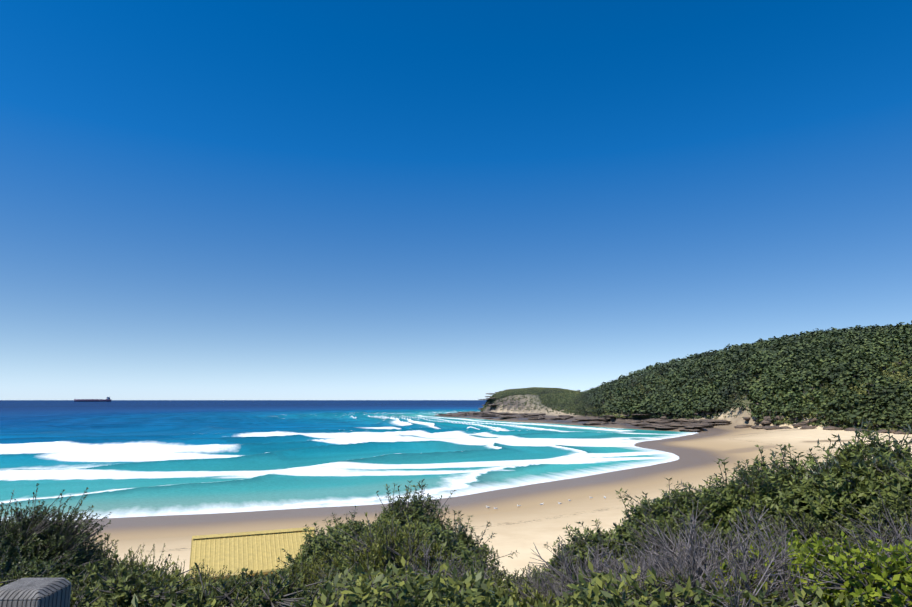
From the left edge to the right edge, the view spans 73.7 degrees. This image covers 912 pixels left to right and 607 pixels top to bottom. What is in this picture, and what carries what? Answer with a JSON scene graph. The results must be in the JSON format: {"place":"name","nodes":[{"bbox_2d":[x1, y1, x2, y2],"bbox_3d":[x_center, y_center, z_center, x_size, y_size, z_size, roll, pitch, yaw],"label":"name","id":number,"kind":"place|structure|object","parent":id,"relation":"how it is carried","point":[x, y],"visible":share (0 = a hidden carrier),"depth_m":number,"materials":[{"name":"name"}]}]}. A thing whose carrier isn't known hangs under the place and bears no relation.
{"place":"outdoors","nodes":[
{"label":"outdoors","id":0,"kind":"place"},
{"bbox_2d":[0,400,696,521],"bbox_3d":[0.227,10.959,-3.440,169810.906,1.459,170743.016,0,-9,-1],"label":"sea water","id":1,"kind":"structure","parent":0,"point":[129,458],"depth_m":134.14,"materials":[{"name":"teal liquid"}]},
{"bbox_2d":[74,396,110,401],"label":"cargo ship","id":2,"kind":"object","parent":1,"relation":"on","point":[107,399],"visible":0.88,"depth_m":5090.68},
{"bbox_2d":[0,0,911,399],"label":"sky","id":3,"kind":"structure","parent":0,"point":[200,199],"materials":[{"name":"blue"}]},
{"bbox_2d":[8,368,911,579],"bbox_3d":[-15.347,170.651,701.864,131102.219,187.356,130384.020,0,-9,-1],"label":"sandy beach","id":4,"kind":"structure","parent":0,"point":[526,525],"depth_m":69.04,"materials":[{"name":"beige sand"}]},
{"bbox_2d":[0,575,29,584],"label":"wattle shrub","id":5,"kind":"object","parent":4,"relation":"on","point":[2,582],"visible":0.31,"depth_m":3.53,"materials":[{"name":"green plant"}]},
{"bbox_2d":[0,509,45,579],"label":"dark shrub","id":6,"kind":"object","parent":4,"relation":"on","point":[4,540],"visible":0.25,"depth_m":9.79,"materials":[{"name":"green plant"}]},
{"bbox_2d":[0,577,70,606],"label":"wooden post","id":7,"kind":"object","parent":4,"relation":"on","point":[38,592],"visible":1,"depth_m":1.66,"materials":[{"name":"grey wood"}]},
{"bbox_2d":[0,543,87,590],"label":"dark shrub","id":8,"kind":"object","parent":4,"relation":"on","point":[20,569],"visible":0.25,"depth_m":7.15,"materials":[{"name":"green plant"}]},
{"bbox_2d":[0,483,110,587],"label":"dark shrub","id":9,"kind":"object","parent":4,"relation":"on","point":[57,545],"visible":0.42,"depth_m":10.55,"materials":[{"name":"green plant"}]},
{"bbox_2d":[40,522,117,582],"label":"dark shrub","id":10,"kind":"object","parent":4,"relation":"on","point":[99,564],"visible":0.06,"depth_m":11.96,"materials":[{"name":"green plant"}]},
{"bbox_2d":[81,533,150,575],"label":"wattle shrub","id":11,"kind":"object","parent":4,"relation":"on","point":[109,557],"visible":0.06,"depth_m":13.21,"materials":[{"name":"green plant"}]},
{"bbox_2d":[49,549,196,606],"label":"tea tree shrub","id":12,"kind":"object","parent":4,"relation":"on","point":[124,586],"visible":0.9,"depth_m":3.80,"materials":[{"name":"green plant"}]},
{"bbox_2d":[72,554,189,590],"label":"dark shrub","id":13,"kind":"object","parent":4,"relation":"on","point":[157,569],"depth_m":7.33,"materials":[{"name":"green plant"}]},
{"bbox_2d":[118,542,165,572],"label":"wattle shrub","id":14,"kind":"object","parent":4,"relation":"on","point":[133,558],"depth_m":14.24,"materials":[{"name":"green plant"}]},
{"bbox_2d":[71,561,222,606],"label":"wattle shrub","id":15,"kind":"object","parent":4,"relation":"on","point":[158,575],"visible":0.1,"depth_m":4.75,"materials":[{"name":"green plant"}]},
{"bbox_2d":[152,554,192,585],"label":"wattle shrub","id":16,"kind":"object","parent":4,"relation":"on","point":[174,569],"visible":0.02,"depth_m":14.40,"materials":[{"name":"green plant"}]},
{"bbox_2d":[179,559,240,593],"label":"wattle shrub","id":17,"kind":"object","parent":4,"relation":"on","point":[205,578],"visible":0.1,"depth_m":14.06,"materials":[{"name":"green plant"}]},
{"bbox_2d":[189,527,315,589],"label":"beach shed","id":18,"kind":"structure","parent":4,"relation":"on","point":[255,551],"depth_m":26.19,"materials":[{"name":"wood"}]},
{"bbox_2d":[176,562,332,606],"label":"tea tree shrub","id":19,"kind":"object","parent":4,"relation":"on","point":[280,590],"visible":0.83,"depth_m":4.07,"materials":[{"name":"green plant"}]},
{"bbox_2d":[263,544,305,581],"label":"banksia shrub","id":20,"kind":"object","parent":4,"relation":"on","point":[298,561],"visible":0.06,"depth_m":12.31,"materials":[{"name":"green plant"}]},
{"bbox_2d":[275,544,354,590],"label":"wattle shrub","id":21,"kind":"object","parent":4,"relation":"on","point":[310,573],"visible":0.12,"depth_m":9.36,"materials":[{"name":"green plant"}]},
{"bbox_2d":[287,506,378,578],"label":"banksia shrub","id":22,"kind":"object","parent":4,"relation":"on","point":[317,541],"visible":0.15,"depth_m":11.87,"materials":[{"name":"green plant"}]},
{"bbox_2d":[252,569,421,606],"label":"heath shrub","id":23,"kind":"object","parent":4,"relation":"on","point":[338,597],"visible":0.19,"depth_m":4.54,"materials":[{"name":"green plant"}]},
{"bbox_2d":[318,520,399,560],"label":"banksia shrub","id":24,"kind":"object","parent":4,"relation":"on","point":[346,541],"visible":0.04,"depth_m":10.83,"materials":[{"name":"green plant"}]},
{"bbox_2d":[317,572,426,605],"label":"tea tree shrub","id":25,"kind":"object","parent":4,"relation":"on","point":[364,580],"visible":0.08,"depth_m":5.53,"materials":[{"name":"green plant"}]},
{"bbox_2d":[316,532,459,583],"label":"banksia shrub","id":26,"kind":"object","parent":4,"relation":"on","point":[340,570],"visible":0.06,"depth_m":8.38,"materials":[{"name":"green plant"}]},
{"bbox_2d":[327,507,460,583],"bbox_3d":[-0.585,3.297,7.160,1.593,1.605,1.748,6,-11,-32],"label":"wattle shrub","id":27,"kind":"object","parent":4,"relation":"on","point":[382,550],"visible":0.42,"depth_m":7.21,"materials":[{"name":"green plant"}]},
{"bbox_2d":[346,479,455,535],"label":"banksia shrub","id":28,"kind":"object","parent":4,"relation":"on","point":[418,508],"visible":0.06,"depth_m":12.91,"materials":[{"name":"green plant"}]},
{"bbox_2d":[339,513,487,573],"bbox_3d":[-0.578,4.217,9.097,2.187,2.072,2.108,5,-10,-28],"label":"banksia shrub","id":29,"kind":"object","parent":4,"relation":"on","point":[461,550],"visible":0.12,"depth_m":9.10,"materials":[{"name":"green plant"}]},
{"bbox_2d":[338,539,504,606],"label":"heath shrub","id":30,"kind":"object","parent":4,"relation":"on","point":[425,555],"visible":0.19,"depth_m":6.40,"materials":[{"name":"green plant"}]},
{"bbox_2d":[374,526,517,572],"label":"banksia shrub","id":31,"kind":"object","parent":4,"relation":"on","point":[483,550],"visible":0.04,"depth_m":12.12,"materials":[{"name":"green plant"}]},
{"bbox_2d":[429,508,496,570],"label":"banksia shrub","id":32,"kind":"object","parent":4,"relation":"on","point":[464,537],"visible":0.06,"depth_m":12.63,"materials":[{"name":"green plant"}]},
{"bbox_2d":[424,563,555,606],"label":"wattle shrub","id":33,"kind":"object","parent":4,"relation":"on","point":[524,596],"visible":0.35,"depth_m":5.42,"materials":[{"name":"green plant"}]},
{"bbox_2d":[70,556,911,606],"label":"groundcover leaves","id":34,"kind":"object","parent":4,"relation":"on","point":[483,590],"visible":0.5,"depth_m":4.15,"materials":[{"name":"green plant"}]},
{"bbox_2d":[445,561,548,593],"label":"tea tree shrub","id":35,"kind":"object","parent":4,"relation":"on","point":[500,575],"visible":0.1,"depth_m":8.14,"materials":[{"name":"green plant"}]},
{"bbox_2d":[507,565,546,581],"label":"banksia shrub","id":36,"kind":"object","parent":4,"relation":"on","point":[530,572],"depth_m":11.88,"materials":[{"name":"green plant"}]},
{"bbox_2d":[506,564,573,594],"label":"tea tree shrub","id":37,"kind":"object","parent":4,"relation":"on","point":[548,590],"visible":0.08,"depth_m":8.50,"materials":[{"name":"green plant"}]},
{"bbox_2d":[542,529,605,577],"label":"banksia shrub","id":38,"kind":"object","parent":4,"relation":"on","point":[553,566],"visible":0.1,"depth_m":10.77,"materials":[{"name":"green plant"}]},
{"bbox_2d":[514,555,639,602],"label":"heath shrub","id":39,"kind":"object","parent":4,"relation":"on","point":[535,585],"visible":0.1,"depth_m":7.21,"materials":[{"name":"green plant"}]},
{"bbox_2d":[542,518,622,578],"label":"banksia shrub","id":40,"kind":"object","parent":4,"relation":"on","point":[582,548],"visible":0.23,"depth_m":10.04,"materials":[{"name":"green plant"}]},
{"bbox_2d":[529,536,719,606],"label":"heath shrub","id":41,"kind":"object","parent":4,"relation":"on","point":[568,571],"visible":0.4,"depth_m":5.67,"materials":[{"name":"plant"}]},
{"bbox_2d":[598,509,669,569],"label":"banksia shrub","id":42,"kind":"object","parent":4,"relation":"on","point":[618,553],"visible":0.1,"depth_m":9.63,"materials":[{"name":"green plant"}]},
{"bbox_2d":[597,477,722,553],"bbox_3d":[3.700,3.846,9.276,2.369,2.265,2.548,6,-11,-32],"label":"banksia shrub","id":43,"kind":"object","parent":4,"relation":"on","point":[657,516],"visible":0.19,"depth_m":9.38,"materials":[{"name":"green plant"}]},
{"bbox_2d":[438,389,911,433],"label":"shore rocks","id":44,"kind":"object","parent":4,"relation":"on","point":[710,423],"visible":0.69,"depth_m":269.80,"materials":[{"name":"stone"}]},
{"bbox_2d":[610,515,752,573],"bbox_3d":[2.785,3.312,7.332,1.727,1.514,1.789,0,-9,-1],"label":"tea tree shrub","id":45,"kind":"object","parent":4,"relation":"on","point":[633,535],"visible":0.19,"depth_m":7.42,"materials":[{"name":"grey plant"}]},
{"bbox_2d":[635,539,729,605],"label":"heath shrub","id":46,"kind":"object","parent":4,"relation":"on","point":[675,565],"visible":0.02,"depth_m":6.54,"materials":[{"name":"plant"}]},
{"bbox_2d":[480,320,911,431],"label":"headland","id":47,"kind":"structure","parent":4,"relation":"on","point":[788,364],"depth_m":266.96,"materials":[{"name":"green plant"}]},
{"bbox_2d":[636,470,758,541],"bbox_3d":[3.879,3.563,8.712,2.193,2.203,1.972,0,-9,-1],"label":"banksia shrub","id":48,"kind":"object","parent":4,"relation":"on","point":[685,503],"visible":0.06,"depth_m":8.90,"materials":[{"name":"green plant"}]},
{"bbox_2d":[571,500,844,606],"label":"heath shrub","id":49,"kind":"object","parent":4,"relation":"on","point":[696,553],"visible":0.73,"depth_m":4.40,"materials":[{"name":"plant"}]},
{"bbox_2d":[573,331,911,431],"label":"tree trunks","id":50,"kind":"object","parent":4,"relation":"on","point":[873,426],"visible":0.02,"depth_m":256.47,"materials":[{"name":"grey plant"}]},
{"bbox_2d":[666,445,825,545],"bbox_3d":[4.231,3.206,8.380,1.995,2.429,2.216,3,-9,-16],"label":"banksia shrub","id":51,"kind":"object","parent":4,"relation":"on","point":[751,490],"visible":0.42,"depth_m":8.23,"materials":[{"name":"green plant"}]},
{"bbox_2d":[680,528,890,606],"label":"bush","id":52,"kind":"object","parent":4,"relation":"on","point":[804,550],"visible":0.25,"depth_m":4.68,"materials":[{"name":"green plant"}]},
{"bbox_2d":[735,498,862,577],"bbox_3d":[4.195,3.027,6.845,1.810,1.490,1.968,0,-9,-1],"label":"tea tree shrub","id":53,"kind":"object","parent":4,"relation":"on","point":[829,528],"visible":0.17,"depth_m":6.87,"materials":[{"name":"grey plant"}]},
{"bbox_2d":[758,443,851,543],"bbox_3d":[4.722,2.985,7.721,1.873,2.350,1.952,0,-9,-1],"label":"banksia shrub","id":54,"kind":"object","parent":4,"relation":"on","point":[802,493],"visible":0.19,"depth_m":7.45,"materials":[{"name":"green plant"}]},
{"bbox_2d":[715,510,911,580],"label":"heath shrub","id":55,"kind":"object","parent":4,"relation":"on","point":[804,536],"visible":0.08,"depth_m":6.43,"materials":[{"name":"plant"}]},
{"bbox_2d":[786,530,911,606],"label":"bush","id":56,"kind":"object","parent":4,"relation":"on","point":[894,574],"visible":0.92,"depth_m":3.94,"materials":[{"name":"green plant"}]},
{"bbox_2d":[791,416,911,540],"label":"banksia shrub","id":57,"kind":"object","parent":4,"relation":"on","point":[833,474],"visible":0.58,"depth_m":7.17,"materials":[{"name":"green plant"}]},
{"bbox_2d":[810,489,911,586],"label":"heath shrub","id":58,"kind":"object","parent":4,"relation":"on","point":[894,536],"visible":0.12,"depth_m":4.87,"materials":[{"name":"plant"}]},
{"bbox_2d":[821,457,911,543],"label":"banksia shrub","id":59,"kind":"object","parent":4,"relation":"on","point":[890,495],"visible":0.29,"depth_m":6.58,"materials":[{"name":"green plant"}]},
{"bbox_2d":[827,481,911,562],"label":"tea tree shrub","id":60,"kind":"object","parent":4,"relation":"on","point":[896,517],"visible":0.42,"depth_m":6.18,"materials":[{"name":"grey plant"}]},
{"bbox_2d":[844,441,911,535],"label":"banksia shrub","id":61,"kind":"object","parent":4,"relation":"on","point":[905,462],"visible":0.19,"depth_m":6.73,"materials":[{"name":"green plant"}]}
]}

